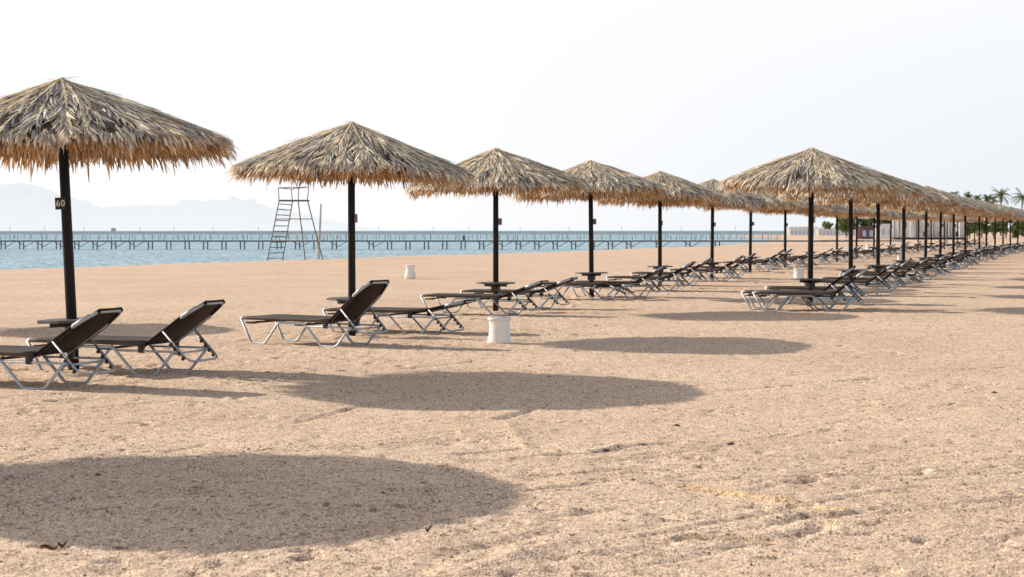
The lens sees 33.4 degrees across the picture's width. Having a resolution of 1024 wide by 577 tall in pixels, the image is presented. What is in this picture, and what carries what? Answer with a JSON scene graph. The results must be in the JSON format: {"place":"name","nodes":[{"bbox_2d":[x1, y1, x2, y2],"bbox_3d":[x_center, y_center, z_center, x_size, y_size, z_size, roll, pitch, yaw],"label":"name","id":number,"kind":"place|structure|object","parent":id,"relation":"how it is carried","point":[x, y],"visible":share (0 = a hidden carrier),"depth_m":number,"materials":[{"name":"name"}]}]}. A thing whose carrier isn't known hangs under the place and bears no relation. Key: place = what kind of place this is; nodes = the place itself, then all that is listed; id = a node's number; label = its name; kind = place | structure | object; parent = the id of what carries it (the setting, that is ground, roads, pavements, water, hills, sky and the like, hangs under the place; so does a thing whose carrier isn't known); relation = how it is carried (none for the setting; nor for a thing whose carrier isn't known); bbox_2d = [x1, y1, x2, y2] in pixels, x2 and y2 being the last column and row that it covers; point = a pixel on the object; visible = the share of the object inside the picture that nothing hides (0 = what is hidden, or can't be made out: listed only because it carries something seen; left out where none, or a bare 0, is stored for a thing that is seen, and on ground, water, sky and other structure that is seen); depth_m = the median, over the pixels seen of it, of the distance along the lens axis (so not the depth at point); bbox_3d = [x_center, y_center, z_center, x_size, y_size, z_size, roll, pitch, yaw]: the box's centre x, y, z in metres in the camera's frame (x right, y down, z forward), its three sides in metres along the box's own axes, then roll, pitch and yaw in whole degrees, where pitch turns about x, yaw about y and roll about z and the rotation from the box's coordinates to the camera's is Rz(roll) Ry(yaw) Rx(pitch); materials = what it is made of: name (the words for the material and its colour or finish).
{"place":"outdoors","nodes":[
{"label":"outdoors","id":0,"kind":"place"},
{"bbox_2d":[0,183,240,230],"bbox_3d":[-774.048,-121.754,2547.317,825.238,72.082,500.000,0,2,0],"label":"hills","id":1,"kind":"structure","parent":0,"point":[26,207],"depth_m":2360.50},
{"bbox_2d":[104,196,387,230],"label":"mountains","id":2,"kind":"structure","parent":0,"point":[233,213],"depth_m":2756.38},
{"bbox_2d":[0,231,855,269],"bbox_3d":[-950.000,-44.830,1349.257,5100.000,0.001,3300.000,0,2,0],"label":"sea","id":3,"kind":"structure","parent":0,"point":[30,256],"depth_m":157.95,"materials":[{"name":"liquid"}]},
{"bbox_2d":[0,231,783,238],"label":"pier","id":4,"kind":"structure","parent":3,"relation":"in","point":[392,232],"depth_m":326.82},
{"bbox_2d":[0,235,863,248],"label":"pier","id":5,"kind":"structure","parent":3,"relation":"in","point":[129,241],"depth_m":150.20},
{"bbox_2d":[0,231,1023,576],"bbox_3d":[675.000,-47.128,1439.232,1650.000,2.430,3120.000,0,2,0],"label":"sand beach","id":6,"kind":"structure","parent":0,"point":[866,371],"depth_m":12.12,"materials":[{"name":"sand"}]},
{"bbox_2d":[40,544,57,549],"bbox_3d":[-1.998,1.117,7.365,0.075,0.027,0.032,0,2,-1],"label":"dry leaf","id":7,"kind":"object","parent":6,"relation":"on","point":[48,547],"visible":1,"depth_m":7.36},
{"bbox_2d":[0,307,123,389],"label":"sun lounger","id":8,"kind":"object","parent":6,"relation":"on","point":[69,341],"visible":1,"depth_m":15.18,"materials":[{"name":"fabric"}]},
{"bbox_2d":[0,76,238,369],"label":"thatched parasol","id":9,"kind":"object","parent":6,"relation":"on","point":[62,121],"visible":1,"depth_m":16.04,"materials":[{"name":"plant"}]},
{"bbox_2d":[26,299,225,375],"bbox_3d":[-3.804,0.468,16.928,2.008,0.740,0.676,1,2,21],"label":"sun lounger","id":10,"kind":"object","parent":6,"relation":"on","point":[178,329],"visible":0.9,"depth_m":16.67,"materials":[{"name":"fabric"}]},
{"bbox_2d":[267,187,322,260],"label":"lifeguard tower","id":11,"kind":"structure","parent":6,"relation":"on","point":[286,240],"depth_m":83.58,"materials":[{"name":"grey paint"}]},
{"bbox_2d":[240,279,389,347],"bbox_3d":[-2.385,0.285,20.856,1.952,0.813,0.676,1,2,32],"label":"sun lounger","id":12,"kind":"object","parent":6,"relation":"on","point":[356,306],"visible":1,"depth_m":20.59,"materials":[{"name":"fabric"}]},
{"bbox_2d":[317,204,321,258],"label":"wooden post","id":13,"kind":"object","parent":6,"relation":"on","point":[318,254],"visible":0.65,"depth_m":85.91,"materials":[{"name":"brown wood"}]},
{"bbox_2d":[224,121,477,335],"bbox_3d":[-2.112,-0.660,22.518,3.344,3.082,3.303,0,3,0],"label":"thatched parasol","id":14,"kind":"object","parent":6,"relation":"on","point":[350,152],"visible":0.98,"depth_m":21.63,"materials":[{"name":"plant"}]},
{"bbox_2d":[322,299,475,333],"bbox_3d":[-1.536,0.376,23.412,2.115,0.484,0.676,1,2,22],"label":"sun lounger","id":15,"kind":"object","parent":6,"relation":"on","point":[384,311],"visible":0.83,"depth_m":23.16,"materials":[{"name":"fabric"}]},
{"bbox_2d":[404,265,415,278],"bbox_3d":[-2.904,-0.468,48.608,0.320,0.405,0.320,0,2,0],"label":"clay bin","id":16,"kind":"object","parent":6,"relation":"on","point":[409,273],"visible":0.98,"depth_m":48.49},
{"bbox_2d":[420,280,548,315],"bbox_3d":[-0.441,0.146,28.037,2.086,0.586,0.676,1,2,19],"label":"sun lounger","id":17,"kind":"object","parent":6,"relation":"on","point":[468,296],"visible":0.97,"depth_m":27.86,"materials":[{"name":"fabric"}]},
{"bbox_2d":[404,148,589,310],"bbox_3d":[-0.262,-0.883,29.242,3.211,3.053,3.242,0,2,0],"label":"thatched parasol","id":18,"kind":"object","parent":6,"relation":"on","point":[495,171],"visible":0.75,"depth_m":28.44,"materials":[{"name":"plant"}]},
{"bbox_2d":[487,317,511,343],"bbox_3d":[-0.155,0.513,21.030,0.300,0.320,0.300,0,2,0],"label":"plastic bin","id":19,"kind":"object","parent":6,"relation":"on","point":[499,330],"visible":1,"depth_m":20.92,"materials":[{"name":"plastic"}]},
{"bbox_2d":[460,277,577,309],"bbox_3d":[0.136,0.079,30.584,2.086,0.586,0.676,1,2,19],"label":"sun lounger","id":20,"kind":"object","parent":6,"relation":"on","point":[530,293],"visible":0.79,"depth_m":30.44,"materials":[{"name":"fabric"}]},
{"bbox_2d":[535,282,639,299],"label":"sun lounger","id":21,"kind":"object","parent":6,"relation":"on","point":[601,285],"visible":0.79,"depth_m":34.37,"materials":[{"name":"fabric"}]},
{"bbox_2d":[511,160,669,296],"bbox_3d":[1.617,-1.118,35.336,3.290,3.084,3.309,-1,2,0],"label":"thatched parasol","id":22,"kind":"object","parent":6,"relation":"on","point":[606,182],"visible":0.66,"depth_m":34.76,"materials":[{"name":"plant"}]},
{"bbox_2d":[572,265,667,297],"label":"sun lounger","id":23,"kind":"object","parent":6,"relation":"on","point":[649,275],"visible":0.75,"depth_m":35.62,"materials":[{"name":"fabric"}]},
{"bbox_2d":[606,261,696,291],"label":"sun lounger","id":24,"kind":"object","parent":6,"relation":"on","point":[669,276],"visible":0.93,"depth_m":39.04,"materials":[{"name":"fabric"}]},
{"bbox_2d":[593,171,725,286],"bbox_3d":[3.558,-1.323,41.385,3.229,3.054,3.286,0,2,0],"label":"thatched parasol","id":25,"kind":"object","parent":6,"relation":"on","point":[684,191],"visible":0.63,"depth_m":40.95,"materials":[{"name":"plant"}]},
{"bbox_2d":[630,258,712,285],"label":"sun lounger","id":26,"kind":"object","parent":6,"relation":"on","point":[693,269],"visible":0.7,"depth_m":42.82,"materials":[{"name":"metal"}]},
{"bbox_2d":[668,255,744,281],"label":"sun lounger","id":27,"kind":"object","parent":6,"relation":"on","point":[706,271],"visible":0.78,"depth_m":46.22,"materials":[{"name":"metal"}]},
{"bbox_2d":[665,179,770,279],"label":"thatched parasol","id":28,"kind":"object","parent":6,"relation":"on","point":[738,199],"visible":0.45,"depth_m":47.03,"materials":[{"name":"plant"}]},
{"bbox_2d":[689,253,755,278],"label":"sun lounger","id":29,"kind":"object","parent":6,"relation":"on","point":[737,264],"visible":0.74,"depth_m":48.82,"materials":[{"name":"metal"}]},
{"bbox_2d":[700,189,803,271],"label":"thatched parasol","id":30,"kind":"object","parent":6,"relation":"on","point":[773,201],"visible":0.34,"depth_m":53.63,"materials":[{"name":"plant"}]},
{"bbox_2d":[722,250,784,271],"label":"sun lounger","id":31,"kind":"object","parent":6,"relation":"on","point":[754,263],"visible":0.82,"depth_m":55.53,"materials":[{"name":"metal"}]},
{"bbox_2d":[735,249,791,269],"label":"sun lounger","id":32,"kind":"object","parent":6,"relation":"on","point":[780,256],"visible":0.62,"depth_m":59.25,"materials":[{"name":"metal"}]},
{"bbox_2d":[753,253,807,268],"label":"sun lounger","id":33,"kind":"object","parent":6,"relation":"on","point":[793,260],"visible":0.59,"depth_m":60.81,"materials":[{"name":"metal"}]},
{"bbox_2d":[740,197,831,266],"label":"thatched parasol","id":34,"kind":"object","parent":6,"relation":"on","point":[804,209],"visible":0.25,"depth_m":62.22,"materials":[{"name":"plant"}]},
{"bbox_2d":[764,254,822,266],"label":"sun lounger","id":35,"kind":"object","parent":6,"relation":"on","point":[798,260],"visible":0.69,"depth_m":62.99,"materials":[{"name":"metal"}]},
{"bbox_2d":[741,266,855,309],"bbox_3d":[5.016,-0.013,29.885,1.969,0.793,0.676,0,2,14],"label":"sun lounger","id":36,"kind":"object","parent":6,"relation":"on","point":[774,298],"visible":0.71,"depth_m":29.77,"materials":[{"name":"fabric"}]},
{"bbox_2d":[793,268,803,277],"bbox_3d":[8.036,-0.398,47.820,0.315,0.339,0.315,0,2,0],"label":"clay bin","id":37,"kind":"object","parent":6,"relation":"on","point":[798,272],"visible":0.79,"depth_m":47.70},
{"bbox_2d":[787,227,817,234],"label":"beach building","id":38,"kind":"structure","parent":6,"relation":"on","point":[797,230],"depth_m":429.74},
{"bbox_2d":[783,248,832,264],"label":"sun lounger","id":39,"kind":"object","parent":6,"relation":"on","point":[825,258],"visible":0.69,"depth_m":67.43,"materials":[{"name":"metal"}]},
{"bbox_2d":[715,148,906,306],"bbox_3d":[5.279,-0.963,30.445,3.392,3.097,3.304,0,2,0],"label":"thatched parasol","id":40,"kind":"object","parent":6,"relation":"on","point":[811,172],"visible":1,"depth_m":29.58,"materials":[{"name":"plant"}]},
{"bbox_2d":[773,203,848,252],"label":"thatched parasol","id":41,"kind":"object","parent":6,"relation":"on","point":[837,209],"visible":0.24,"depth_m":67.88,"materials":[{"name":"plant"}]},
{"bbox_2d":[752,266,870,311],"bbox_3d":[5.130,0.002,29.234,1.978,0.783,0.676,0,2,14],"label":"sun lounger","id":42,"kind":"object","parent":6,"relation":"on","point":[803,294],"visible":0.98,"depth_m":29.01,"materials":[{"name":"fabric"}]},
{"bbox_2d":[794,247,842,263],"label":"sun lounger","id":43,"kind":"object","parent":6,"relation":"on","point":[828,255],"visible":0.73,"depth_m":69.50,"materials":[{"name":"metal"}]},
{"bbox_2d":[765,265,873,304],"bbox_3d":[5.757,-0.072,31.981,1.993,0.762,0.676,0,2,14],"label":"sun lounger","id":44,"kind":"object","parent":6,"relation":"on","point":[859,290],"visible":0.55,"depth_m":31.81,"materials":[{"name":"metal"}]},
{"bbox_2d":[814,228,854,235],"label":"beach building","id":45,"kind":"structure","parent":6,"relation":"on","point":[825,232],"depth_m":399.77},
{"bbox_2d":[813,245,858,262],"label":"sun lounger","id":46,"kind":"object","parent":6,"relation":"on","point":[844,255],"visible":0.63,"depth_m":73.89,"materials":[{"name":"metal"}]},
{"bbox_2d":[803,202,874,261],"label":"thatched parasol","id":47,"kind":"object","parent":6,"relation":"on","point":[864,211],"visible":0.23,"depth_m":75.27,"materials":[{"name":"plant"}]},
{"bbox_2d":[821,217,858,237],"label":"tree","id":48,"kind":"object","parent":6,"relation":"on","point":[843,223],"visible":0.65,"depth_m":299.24,"materials":[{"name":"green plant"}]},
{"bbox_2d":[819,245,862,260],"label":"sun lounger","id":49,"kind":"object","parent":6,"relation":"on","point":[856,255],"visible":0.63,"depth_m":76.51,"materials":[{"name":"metal"}]},
{"bbox_2d":[802,261,898,296],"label":"sun lounger","id":50,"kind":"object","parent":6,"relation":"on","point":[867,282],"visible":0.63,"depth_m":35.27,"materials":[{"name":"fabric"}]},
{"bbox_2d":[776,162,931,290],"bbox_3d":[7.326,-1.192,36.794,3.288,3.067,3.326,0,2,0],"label":"thatched parasol","id":51,"kind":"object","parent":6,"relation":"on","point":[913,191],"visible":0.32,"depth_m":36.20,"materials":[{"name":"plant"}]},
{"bbox_2d":[822,206,890,258],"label":"thatched parasol","id":52,"kind":"object","parent":6,"relation":"on","point":[885,213],"visible":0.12,"depth_m":81.55,"materials":[{"name":"plant"}]},
{"bbox_2d":[839,251,875,258],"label":"sun lounger","id":53,"kind":"object","parent":6,"relation":"on","point":[870,254],"visible":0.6,"depth_m":79.95,"materials":[{"name":"metal"}]},
{"bbox_2d":[855,217,875,225],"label":"tree","id":54,"kind":"object","parent":6,"relation":"on","point":[861,222],"visible":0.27,"depth_m":318.54,"materials":[{"name":"green plant"}]},
{"bbox_2d":[858,226,872,238],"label":"pavilion","id":55,"kind":"structure","parent":6,"relation":"on","point":[865,232],"depth_m":249.85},
{"bbox_2d":[820,258,911,292],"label":"sun lounger","id":56,"kind":"object","parent":6,"relation":"on","point":[898,281],"visible":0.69,"depth_m":37.50,"materials":[{"name":"metal"}]},
{"bbox_2d":[845,209,901,255],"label":"thatched parasol","id":57,"kind":"object","parent":6,"relation":"on","point":[895,214],"visible":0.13,"depth_m":87.39,"materials":[{"name":"plant"}]},
{"bbox_2d":[865,218,889,225],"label":"tree","id":58,"kind":"object","parent":6,"relation":"on","point":[882,222],"visible":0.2,"depth_m":311.58,"materials":[{"name":"green plant"}]},
{"bbox_2d":[814,172,945,283],"bbox_3d":[9.234,-1.384,43.099,3.388,3.103,3.361,0,2,0],"label":"thatched parasol","id":59,"kind":"object","parent":6,"relation":"on","point":[934,199],"visible":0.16,"depth_m":42.84,"materials":[{"name":"plant"}]},
{"bbox_2d":[864,240,901,241],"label":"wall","id":60,"kind":"structure","parent":6,"relation":"on","point":[883,241],"depth_m":195.81,"materials":[{"name":"paint"}]},
{"bbox_2d":[839,273,928,287],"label":"sun lounger","id":61,"kind":"object","parent":6,"relation":"on","point":[891,276],"visible":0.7,"depth_m":41.64,"materials":[{"name":"metal"}]},
{"bbox_2d":[863,209,920,254],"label":"thatched parasol","id":62,"kind":"object","parent":6,"relation":"on","point":[910,215],"visible":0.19,"depth_m":93.99,"materials":[{"name":"plant"}]},
{"bbox_2d":[855,257,929,284],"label":"sun lounger","id":63,"kind":"object","parent":6,"relation":"on","point":[908,270],"visible":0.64,"depth_m":43.97,"materials":[{"name":"metal"}]},
{"bbox_2d":[892,220,901,239],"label":"cabana","id":64,"kind":"object","parent":6,"relation":"on","point":[897,230],"visible":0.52,"depth_m":239.97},
{"bbox_2d":[845,180,962,276],"bbox_3d":[11.348,-1.607,49.375,3.382,3.093,3.366,0,2,0],"label":"thatched parasol","id":65,"kind":"object","parent":6,"relation":"on","point":[953,203],"visible":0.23,"depth_m":49.32,"materials":[{"name":"plant"}]},
{"bbox_2d":[881,210,932,247],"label":"thatched parasol","id":66,"kind":"object","parent":6,"relation":"on","point":[923,216],"visible":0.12,"depth_m":101.29,"materials":[{"name":"plant"}]},
{"bbox_2d":[906,220,916,239],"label":"cabana","id":67,"kind":"object","parent":6,"relation":"on","point":[911,230],"visible":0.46,"depth_m":239.94,"materials":[{"name":"fabric"}]},
{"bbox_2d":[882,253,947,279],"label":"sun lounger","id":68,"kind":"object","parent":6,"relation":"on","point":[920,269],"visible":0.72,"depth_m":47.65,"materials":[{"name":"metal"}]},
{"bbox_2d":[884,265,955,276],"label":"sun lounger","id":69,"kind":"object","parent":6,"relation":"on","point":[940,268],"visible":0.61,"depth_m":50.09,"materials":[{"name":"metal"}]},
{"bbox_2d":[901,214,944,251],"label":"thatched parasol","id":70,"kind":"object","parent":6,"relation":"on","point":[938,217],"visible":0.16,"depth_m":107.58,"materials":[{"name":"plant"}]},
{"bbox_2d":[919,220,929,239],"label":"cabana","id":71,"kind":"object","parent":6,"relation":"on","point":[921,227],"visible":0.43,"depth_m":239.96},
{"bbox_2d":[874,185,980,272],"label":"thatched parasol","id":72,"kind":"object","parent":6,"relation":"on","point":[968,206],"visible":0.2,"depth_m":55.14,"materials":[{"name":"plant"}]},
{"bbox_2d":[897,251,960,273],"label":"sun lounger","id":73,"kind":"object","parent":6,"relation":"on","point":[939,264],"visible":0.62,"depth_m":54.27,"materials":[{"name":"metal"}]},
{"bbox_2d":[908,215,955,249],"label":"thatched parasol","id":74,"kind":"object","parent":6,"relation":"on","point":[944,219],"visible":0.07,"depth_m":113.85,"materials":[{"name":"plant"}]},
{"bbox_2d":[909,250,963,272],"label":"sun lounger","id":75,"kind":"object","parent":6,"relation":"on","point":[942,262],"visible":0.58,"depth_m":56.14,"materials":[{"name":"metal"}]},
{"bbox_2d":[932,221,947,239],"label":"cabana","id":76,"kind":"object","parent":6,"relation":"on","point":[935,230],"visible":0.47,"depth_m":239.94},
{"bbox_2d":[896,190,987,259],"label":"thatched parasol","id":77,"kind":"object","parent":6,"relation":"on","point":[977,211],"visible":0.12,"depth_m":62.08,"materials":[{"name":"plant"}]},
{"bbox_2d":[923,217,967,248],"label":"thatched parasol","id":78,"kind":"object","parent":6,"relation":"on","point":[961,219],"visible":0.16,"depth_m":119.65,"materials":[{"name":"plant"}]},
{"bbox_2d":[919,250,977,268],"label":"sun lounger","id":79,"kind":"object","parent":6,"relation":"on","point":[968,262],"visible":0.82,"depth_m":60.55,"materials":[{"name":"metal"}]},
{"bbox_2d":[911,195,994,264],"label":"thatched parasol","id":80,"kind":"object","parent":6,"relation":"on","point":[990,211],"visible":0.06,"depth_m":68.27,"materials":[{"name":"plant"}]},
{"bbox_2d":[948,222,963,239],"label":"cabana","id":81,"kind":"object","parent":6,"relation":"on","point":[961,230],"visible":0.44,"depth_m":239.93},
{"bbox_2d":[932,248,979,267],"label":"sun lounger","id":82,"kind":"object","parent":6,"relation":"on","point":[972,261],"visible":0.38,"depth_m":62.61,"materials":[{"name":"metal"}]},
{"bbox_2d":[931,254,983,265],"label":"sun lounger","id":83,"kind":"object","parent":6,"relation":"on","point":[974,260],"visible":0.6,"depth_m":66.79,"materials":[{"name":"metal"}]},
{"bbox_2d":[938,217,977,247],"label":"thatched parasol","id":84,"kind":"object","parent":6,"relation":"on","point":[971,219],"visible":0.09,"depth_m":126.60,"materials":[{"name":"plant"}]},
{"bbox_2d":[933,248,983,264],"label":"sun lounger","id":85,"kind":"object","parent":6,"relation":"on","point":[975,258],"visible":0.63,"depth_m":69.03,"materials":[{"name":"metal"}]},
{"bbox_2d":[948,218,984,244],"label":"thatched parasol","id":86,"kind":"object","parent":6,"relation":"on","point":[982,220],"visible":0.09,"depth_m":132.93,"materials":[{"name":"plant"}]},
{"bbox_2d":[928,196,1005,260],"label":"thatched parasol","id":87,"kind":"object","parent":6,"relation":"on","point":[998,210],"visible":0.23,"depth_m":74.37,"materials":[{"name":"plant"}]},
{"bbox_2d":[948,245,990,261],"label":"sun lounger","id":88,"kind":"object","parent":6,"relation":"on","point":[983,256],"visible":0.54,"depth_m":73.44,"materials":[{"name":"metal"}]},
{"bbox_2d":[966,222,977,238],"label":"tree","id":89,"kind":"object","parent":6,"relation":"on","point":[971,228],"visible":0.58,"depth_m":263.75,"materials":[{"name":"green plant"}]},
{"bbox_2d":[944,200,1013,257],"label":"thatched parasol","id":90,"kind":"object","parent":6,"relation":"on","point":[1008,213],"visible":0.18,"depth_m":80.88,"materials":[{"name":"plant"}]},
{"bbox_2d":[973,221,989,237],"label":"tree","id":91,"kind":"object","parent":6,"relation":"on","point":[982,229],"visible":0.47,"depth_m":268.37,"materials":[{"name":"green plant"}]},
{"bbox_2d":[962,246,1005,259],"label":"sun lounger","id":92,"kind":"object","parent":6,"relation":"on","point":[989,252],"visible":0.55,"depth_m":79.13,"materials":[{"name":"metal"}]},
{"bbox_2d":[980,194,992,235],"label":"palm tree","id":93,"kind":"object","parent":6,"relation":"on","point":[989,197],"visible":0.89,"depth_m":384.47,"materials":[{"name":"green plant"}]},
{"bbox_2d":[957,206,1017,249],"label":"thatched parasol","id":94,"kind":"object","parent":6,"relation":"on","point":[1013,216],"visible":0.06,"depth_m":87.43,"materials":[{"name":"plant"}]},
{"bbox_2d":[984,221,1004,237],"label":"tree","id":95,"kind":"object","parent":6,"relation":"on","point":[998,228],"visible":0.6,"depth_m":271.98,"materials":[{"name":"green plant"}]},
{"bbox_2d":[967,203,1023,253],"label":"thatched parasol","id":96,"kind":"object","parent":6,"relation":"on","point":[1020,215],"visible":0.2,"depth_m":93.50,"materials":[{"name":"plant"}]},
{"bbox_2d":[975,205,1023,253],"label":"thatched parasol","id":97,"kind":"object","parent":6,"relation":"on","point":[1003,226],"visible":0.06,"depth_m":99.89,"materials":[{"name":"plant"}]},
{"bbox_2d":[990,187,1012,235],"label":"palm tree","id":98,"kind":"object","parent":6,"relation":"on","point":[1001,194],"visible":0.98,"depth_m":379.16,"materials":[{"name":"green plant"}]},
{"bbox_2d":[984,206,1023,249],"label":"thatched parasol","id":99,"kind":"object","parent":6,"relation":"on","point":[1010,244],"visible":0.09,"depth_m":106.43,"materials":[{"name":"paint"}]},
{"bbox_2d":[996,220,1020,237],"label":"tree","id":100,"kind":"object","parent":6,"relation":"on","point":[1006,229],"visible":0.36,"depth_m":276.24,"materials":[{"name":"green plant"}]},
{"bbox_2d":[993,208,1023,250],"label":"thatched parasol","id":101,"kind":"object","parent":6,"relation":"on","point":[1017,229],"visible":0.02,"depth_m":112.98,"materials":[{"name":"plant"}]},
{"bbox_2d":[1009,221,1023,237],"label":"tree","id":102,"kind":"object","parent":6,"relation":"on","point":[1014,229],"visible":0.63,"depth_m":280.49,"materials":[{"name":"green plant"}]},
{"bbox_2d":[1010,187,1023,209],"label":"palm tree","id":103,"kind":"object","parent":6,"relation":"on","point":[1021,196],"visible":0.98,"depth_m":389.43,"materials":[{"name":"green plant"}]},
{"bbox_2d":[0,307,1023,576],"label":"pebbles","id":104,"kind":"object","parent":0,"point":[520,459],"visible":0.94,"depth_m":9.69,"materials":[{"name":"stone"}]},
{"bbox_2d":[0,0,1023,230],"label":"sky","id":105,"kind":"structure","parent":0,"point":[930,93],"materials":[{"name":"white"}]},
{"bbox_2d":[875,224,889,238],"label":"beach building","id":106,"kind":"structure","parent":0,"point":[884,231],"depth_m":261.84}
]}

